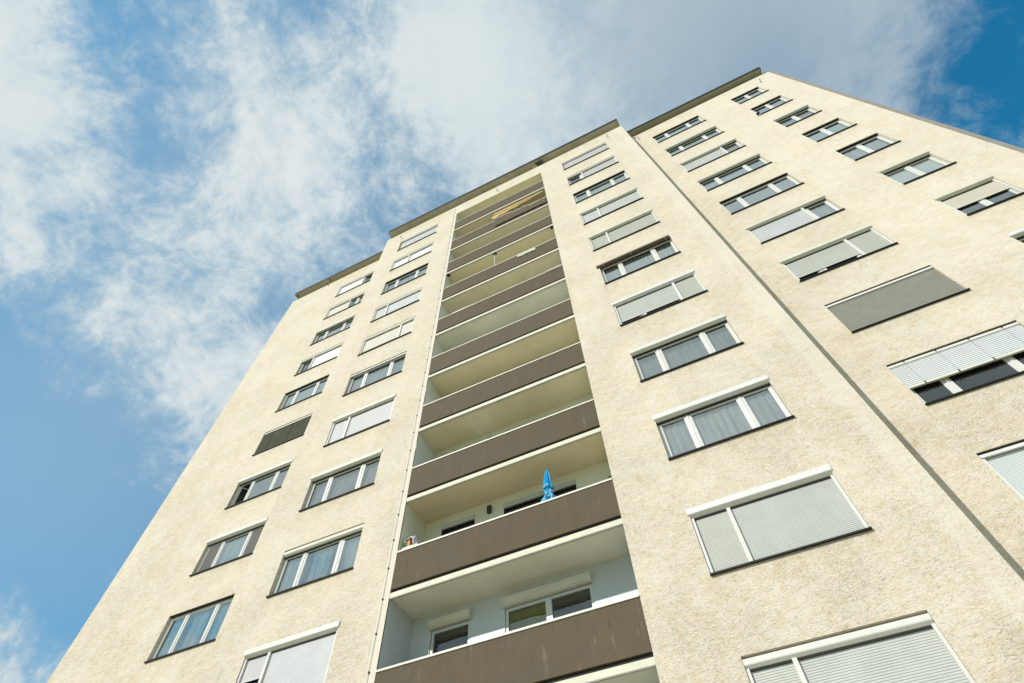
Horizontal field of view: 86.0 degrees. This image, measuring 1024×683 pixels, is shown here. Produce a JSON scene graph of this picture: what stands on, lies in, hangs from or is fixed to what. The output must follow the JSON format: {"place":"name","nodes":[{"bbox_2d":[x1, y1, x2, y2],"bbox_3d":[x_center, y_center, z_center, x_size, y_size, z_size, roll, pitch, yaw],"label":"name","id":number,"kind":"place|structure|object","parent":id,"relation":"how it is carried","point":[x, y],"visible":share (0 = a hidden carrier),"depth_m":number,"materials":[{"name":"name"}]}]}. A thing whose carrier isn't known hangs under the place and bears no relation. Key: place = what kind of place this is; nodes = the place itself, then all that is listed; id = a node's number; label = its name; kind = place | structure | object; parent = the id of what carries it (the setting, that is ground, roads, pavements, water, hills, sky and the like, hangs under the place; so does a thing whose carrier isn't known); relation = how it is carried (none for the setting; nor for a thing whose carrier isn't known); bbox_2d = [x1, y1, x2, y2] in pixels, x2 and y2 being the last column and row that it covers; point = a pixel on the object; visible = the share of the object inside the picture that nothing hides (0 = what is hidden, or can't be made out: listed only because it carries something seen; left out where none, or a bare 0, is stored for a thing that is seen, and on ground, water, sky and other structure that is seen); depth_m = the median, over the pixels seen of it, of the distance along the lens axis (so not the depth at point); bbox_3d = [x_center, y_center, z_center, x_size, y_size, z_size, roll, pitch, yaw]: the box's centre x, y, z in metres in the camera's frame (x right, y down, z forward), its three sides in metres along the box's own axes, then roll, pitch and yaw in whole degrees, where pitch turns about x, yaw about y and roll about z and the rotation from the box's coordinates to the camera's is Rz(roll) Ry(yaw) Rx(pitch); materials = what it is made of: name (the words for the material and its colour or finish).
{"place":"outdoors","nodes":[
{"label":"outdoors","id":0,"kind":"place"},
{"bbox_2d":[0,0,1023,682],"label":"sky","id":1,"kind":"structure","parent":0,"point":[173,173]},
{"label":"ground","id":2,"kind":"structure","parent":0,"visible":0},
{"bbox_2d":[47,67,1023,682],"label":"apartment tower","id":3,"kind":"structure","parent":2,"relation":"on","point":[739,373],"depth_m":14.45,"materials":[{"name":"paint"}]},
{"bbox_2d":[144,594,234,662],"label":"window","id":4,"kind":"structure","parent":3,"relation":"in","point":[200,625],"depth_m":16.62,"materials":[{"name":"glass"}]},
{"bbox_2d":[189,517,267,576],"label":"window","id":5,"kind":"structure","parent":3,"relation":"in","point":[241,542],"depth_m":18.90,"materials":[{"name":"grey glass"}]},
{"bbox_2d":[224,459,292,508],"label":"window","id":6,"kind":"structure","parent":3,"relation":"in","point":[270,479],"depth_m":21.62,"materials":[{"name":"glass"}]},
{"bbox_2d":[252,413,312,455],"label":"window","id":7,"kind":"structure","parent":3,"relation":"in","point":[295,429],"depth_m":23.41,"materials":[{"name":"white plastic"}]},
{"bbox_2d":[237,620,339,682],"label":"window","id":8,"kind":"structure","parent":3,"relation":"in","point":[304,657],"depth_m":12.58,"materials":[{"name":"white plastic"}]},
{"bbox_2d":[275,374,329,412],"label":"window","id":9,"kind":"structure","parent":3,"relation":"in","point":[316,387],"depth_m":26.09,"materials":[{"name":"grey glass"}]},
{"bbox_2d":[266,524,363,597],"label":"window","id":10,"kind":"structure","parent":3,"relation":"in","point":[335,554],"depth_m":14.96,"materials":[{"name":"glass"}]},
{"bbox_2d":[293,343,342,375],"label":"window","id":11,"kind":"structure","parent":3,"relation":"in","point":[325,356],"depth_m":28.26,"materials":[{"name":"white plastic"}]},
{"bbox_2d":[309,314,355,345],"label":"window","id":12,"kind":"structure","parent":3,"relation":"in","point":[344,324],"depth_m":30.77,"materials":[{"name":"grey glass"}]},
{"bbox_2d":[298,448,382,511],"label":"window","id":13,"kind":"structure","parent":3,"relation":"in","point":[359,473],"depth_m":17.35,"materials":[{"name":"glass"}]},
{"bbox_2d":[323,292,364,319],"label":"window","id":14,"kind":"structure","parent":3,"relation":"in","point":[357,299],"depth_m":32.98,"materials":[{"name":"white plastic"}]},
{"bbox_2d":[335,272,373,296],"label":"window","id":15,"kind":"structure","parent":3,"relation":"in","point":[366,278],"depth_m":35.37,"materials":[{"name":"white plastic"}]},
{"bbox_2d":[323,393,395,446],"bbox_3d":[-5.345,2.809,19.409,2.735,1.454,0.166,-23,-59,13],"label":"window","id":16,"kind":"structure","parent":3,"relation":"in","point":[376,413],"depth_m":19.54,"materials":[{"name":"white plastic"}]},
{"bbox_2d":[342,351,406,396],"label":"window","id":17,"kind":"structure","parent":3,"relation":"in","point":[394,365],"depth_m":22.14,"materials":[{"name":"grey glass"}]},
{"bbox_2d":[357,317,414,355],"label":"window","id":18,"kind":"structure","parent":3,"relation":"in","point":[404,328],"depth_m":24.23,"materials":[{"name":"white plastic"}]},
{"bbox_2d":[370,288,421,322],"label":"window","id":19,"kind":"structure","parent":3,"relation":"in","point":[406,300],"depth_m":26.59,"materials":[{"name":"white plastic"}]},
{"bbox_2d":[380,263,427,294],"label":"window","id":20,"kind":"structure","parent":3,"relation":"in","point":[418,272],"depth_m":29.21,"materials":[{"name":"glass"}]},
{"bbox_2d":[389,242,433,270],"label":"window","id":21,"kind":"structure","parent":3,"relation":"in","point":[424,250],"depth_m":31.34,"materials":[{"name":"white plastic"}]},
{"bbox_2d":[397,225,437,250],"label":"window","id":22,"kind":"structure","parent":3,"relation":"in","point":[432,230],"depth_m":33.70,"materials":[{"name":"white plastic"}]},
{"bbox_2d":[427,608,471,653],"bbox_3d":[-1.254,7.218,11.783,1.080,2.410,0.830,-23,-59,13],"label":"balcony door","id":23,"kind":"structure","parent":3,"relation":"in","point":[456,635],"depth_m":12.56,"materials":[{"name":"white plastic"}]},
{"bbox_2d":[441,514,474,609],"bbox_3d":[-1.291,5.756,14.136,1.020,2.350,0.710,-23,-59,13],"label":"balcony door","id":24,"kind":"structure","parent":3,"relation":"in","point":[462,523],"depth_m":14.87,"materials":[{"name":"black glass"}]},
{"bbox_2d":[449,442,486,515],"bbox_3d":[-1.354,4.233,16.485,1.020,2.350,0.710,-23,-59,13],"label":"balcony door","id":25,"kind":"structure","parent":3,"relation":"in","point":[475,442],"depth_m":17.26,"materials":[{"name":"white glass"}]},
{"bbox_2d":[492,190,542,218],"bbox_3d":[0.297,-7.481,29.940,3.084,1.072,0.179,-23,-59,13],"label":"awning","id":26,"kind":"object","parent":3,"relation":"attached to","point":[495,215],"visible":1,"depth_m":29.87,"materials":[{"name":"yellow fabric"}]},
{"bbox_2d":[494,197,546,225],"bbox_3d":[0.414,-6.892,28.796,3.010,1.167,0.026,-23,-59,13],"label":"screen cloth","id":27,"kind":"object","parent":3,"relation":"hanging from","point":[508,216],"visible":1,"depth_m":28.68,"materials":[{"name":"grey fabric"}]},
{"bbox_2d":[517,247,534,256],"bbox_3d":[0.645,-3.923,24.249,0.870,0.302,0.100,-23,-59,13],"label":"towel","id":28,"kind":"object","parent":3,"relation":"hanging from","point":[526,251],"visible":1,"depth_m":24.22,"materials":[{"name":"white fabric"}]},
{"bbox_2d":[502,409,563,432],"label":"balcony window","id":29,"kind":"structure","parent":3,"relation":"in","point":[562,409],"depth_m":16.74,"materials":[{"name":"white glass"}]},
{"bbox_2d":[503,479,576,513],"bbox_3d":[0.865,4.567,14.037,2.060,1.320,0.710,-23,-59,13],"label":"balcony window","id":30,"kind":"structure","parent":3,"relation":"in","point":[568,486],"depth_m":14.35,"materials":[{"name":"black glass"}]},
{"bbox_2d":[501,571,594,631],"bbox_3d":[0.902,6.028,11.684,2.120,1.380,0.830,-23,-59,13],"label":"balcony window","id":31,"kind":"structure","parent":3,"relation":"in","point":[581,598],"depth_m":11.99,"materials":[{"name":"white plastic"}]},
{"bbox_2d":[541,469,555,501],"bbox_3d":[0.903,3.894,12.938,0.480,2.385,0.480,-23,-59,13],"label":"parasol","id":32,"kind":"object","parent":3,"relation":"on","point":[548,488],"visible":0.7,"depth_m":13.33,"materials":[{"name":"blue fabric"}]},
{"bbox_2d":[562,143,608,169],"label":"window","id":33,"kind":"structure","parent":3,"relation":"in","point":[602,147],"depth_m":31.28,"materials":[{"name":"white plastic"}]},
{"bbox_2d":[567,156,618,185],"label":"window","id":34,"kind":"structure","parent":3,"relation":"in","point":[608,162],"depth_m":28.95,"materials":[{"name":"white plastic"}]},
{"bbox_2d":[573,171,629,203],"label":"window","id":35,"kind":"structure","parent":3,"relation":"in","point":[618,178],"depth_m":26.78,"materials":[{"name":"glass"}]},
{"bbox_2d":[579,187,643,224],"bbox_3d":[4.320,-5.896,24.040,2.744,1.454,0.166,-23,-59,13],"label":"window","id":36,"kind":"structure","parent":3,"relation":"in","point":[633,195],"depth_m":24.23,"materials":[{"name":"white plastic"}]},
{"bbox_2d":[588,209,659,251],"bbox_3d":[4.383,-4.373,21.691,2.744,1.454,0.166,-23,-59,13],"label":"window","id":37,"kind":"structure","parent":3,"relation":"in","point":[641,221],"depth_m":21.86,"materials":[{"name":"white plastic"}]},
{"bbox_2d":[596,235,680,283],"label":"window","id":38,"kind":"structure","parent":3,"relation":"in","point":[660,249],"depth_m":19.69,"materials":[{"name":"glass"}]},
{"bbox_2d":[611,269,707,326],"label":"window","id":39,"kind":"structure","parent":3,"relation":"in","point":[677,289],"depth_m":17.14,"materials":[{"name":"white plastic"}]},
{"bbox_2d":[652,116,705,142],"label":"window","id":40,"kind":"structure","parent":3,"relation":"in","point":[696,120],"depth_m":30.72,"materials":[{"name":"grey glass"}]},
{"bbox_2d":[629,314,743,381],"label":"window","id":41,"kind":"structure","parent":3,"relation":"in","point":[710,337],"depth_m":14.91,"materials":[{"name":"glass"}]},
{"bbox_2d":[664,125,723,155],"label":"window","id":42,"kind":"structure","parent":3,"relation":"in","point":[711,132],"depth_m":28.41,"materials":[{"name":"white plastic"}]},
{"bbox_2d":[679,138,745,171],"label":"window","id":43,"kind":"structure","parent":3,"relation":"in","point":[731,145],"depth_m":25.94,"materials":[{"name":"white plastic"}]},
{"bbox_2d":[652,375,794,459],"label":"window","id":44,"kind":"structure","parent":3,"relation":"in","point":[753,405],"depth_m":12.50,"materials":[{"name":"grey glass"}]},
{"bbox_2d":[696,153,771,190],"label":"window","id":45,"kind":"structure","parent":3,"relation":"in","point":[754,162],"depth_m":23.65,"materials":[{"name":"grey glass"}]},
{"bbox_2d":[732,87,768,103],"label":"window","id":46,"kind":"structure","parent":3,"relation":"in","point":[754,92],"depth_m":29.85,"materials":[{"name":"glass"}]},
{"bbox_2d":[720,173,803,214],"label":"window","id":47,"kind":"structure","parent":3,"relation":"in","point":[778,185],"depth_m":21.31,"materials":[{"name":"glass"}]},
{"bbox_2d":[750,96,792,114],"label":"window","id":48,"kind":"structure","parent":3,"relation":"in","point":[778,101],"depth_m":27.48,"materials":[{"name":"grey glass"}]},
{"bbox_2d":[686,464,871,575],"bbox_3d":[4.701,3.243,9.948,2.744,1.454,0.166,-23,-59,13],"label":"window","id":49,"kind":"structure","parent":3,"relation":"in","point":[810,508],"depth_m":9.97,"materials":[{"name":"white plastic"}]},
{"bbox_2d":[744,194,844,243],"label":"window","id":50,"kind":"structure","parent":3,"relation":"in","point":[808,212],"depth_m":18.84,"materials":[{"name":"white plastic"}]},
{"bbox_2d":[772,104,821,126],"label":"window","id":51,"kind":"structure","parent":3,"relation":"in","point":[803,112],"depth_m":25.23,"materials":[{"name":"white plastic"}]},
{"bbox_2d":[802,118,856,141],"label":"window","id":52,"kind":"structure","parent":3,"relation":"in","point":[831,128],"depth_m":22.85,"materials":[{"name":"grey glass"}]},
{"bbox_2d":[778,224,897,281],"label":"window","id":53,"kind":"structure","parent":3,"relation":"in","point":[861,242],"depth_m":16.45,"materials":[{"name":"white plastic"}]},
{"bbox_2d":[742,613,975,682],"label":"window","id":54,"kind":"structure","parent":3,"relation":"in","point":[912,649],"depth_m":7.84,"materials":[{"name":"white plastic"}]},
{"bbox_2d":[836,133,900,160],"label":"window","id":55,"kind":"structure","parent":3,"relation":"in","point":[874,143],"depth_m":20.47,"materials":[{"name":"grey glass"}]},
{"bbox_2d":[825,266,969,332],"bbox_3d":[9.668,-1.072,13.946,2.707,1.430,0.166,-23,-59,13],"label":"window","id":56,"kind":"structure","parent":3,"relation":"in","point":[918,289],"depth_m":13.96,"materials":[{"name":"white plastic"}]},
{"bbox_2d":[877,150,956,184],"bbox_3d":[13.085,-5.581,17.805,1.570,1.454,0.232,-23,-59,13],"label":"window","id":57,"kind":"structure","parent":3,"relation":"in","point":[917,166],"depth_m":18.06,"materials":[{"name":"glass"}]},
{"bbox_2d":[887,321,1023,405],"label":"window","id":58,"kind":"structure","parent":3,"relation":"in","point":[994,355],"depth_m":11.94,"materials":[{"name":"white plastic"}]},
{"bbox_2d":[932,175,1023,215],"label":"window","id":59,"kind":"structure","parent":3,"relation":"in","point":[983,193],"depth_m":15.73,"materials":[{"name":"white plastic"}]},
{"bbox_2d":[977,440,1023,499],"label":"window","id":60,"kind":"structure","parent":3,"relation":"in","point":[1007,461],"depth_m":9.84,"materials":[{"name":"white plastic"}]},
{"bbox_2d":[1005,227,1023,242],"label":"window","id":61,"kind":"structure","parent":3,"relation":"in","point":[1018,234],"depth_m":13.70,"materials":[{"name":"white plastic"}]},
{"bbox_3d":[-2.486,5.534,13.245,0.470,1.230,0.315,-23,-59,13],"label":"cabinet","id":62,"kind":"object","parent":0,"visible":0},
{"bbox_2d":[406,536,418,543],"bbox_3d":[-2.522,5.095,13.853,0.258,0.346,0.262,-23,-59,13],"label":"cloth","id":63,"kind":"object","parent":62,"relation":"on","point":[414,539],"visible":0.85,"depth_m":13.87,"materials":[{"name":"white fabric"}]}
]}

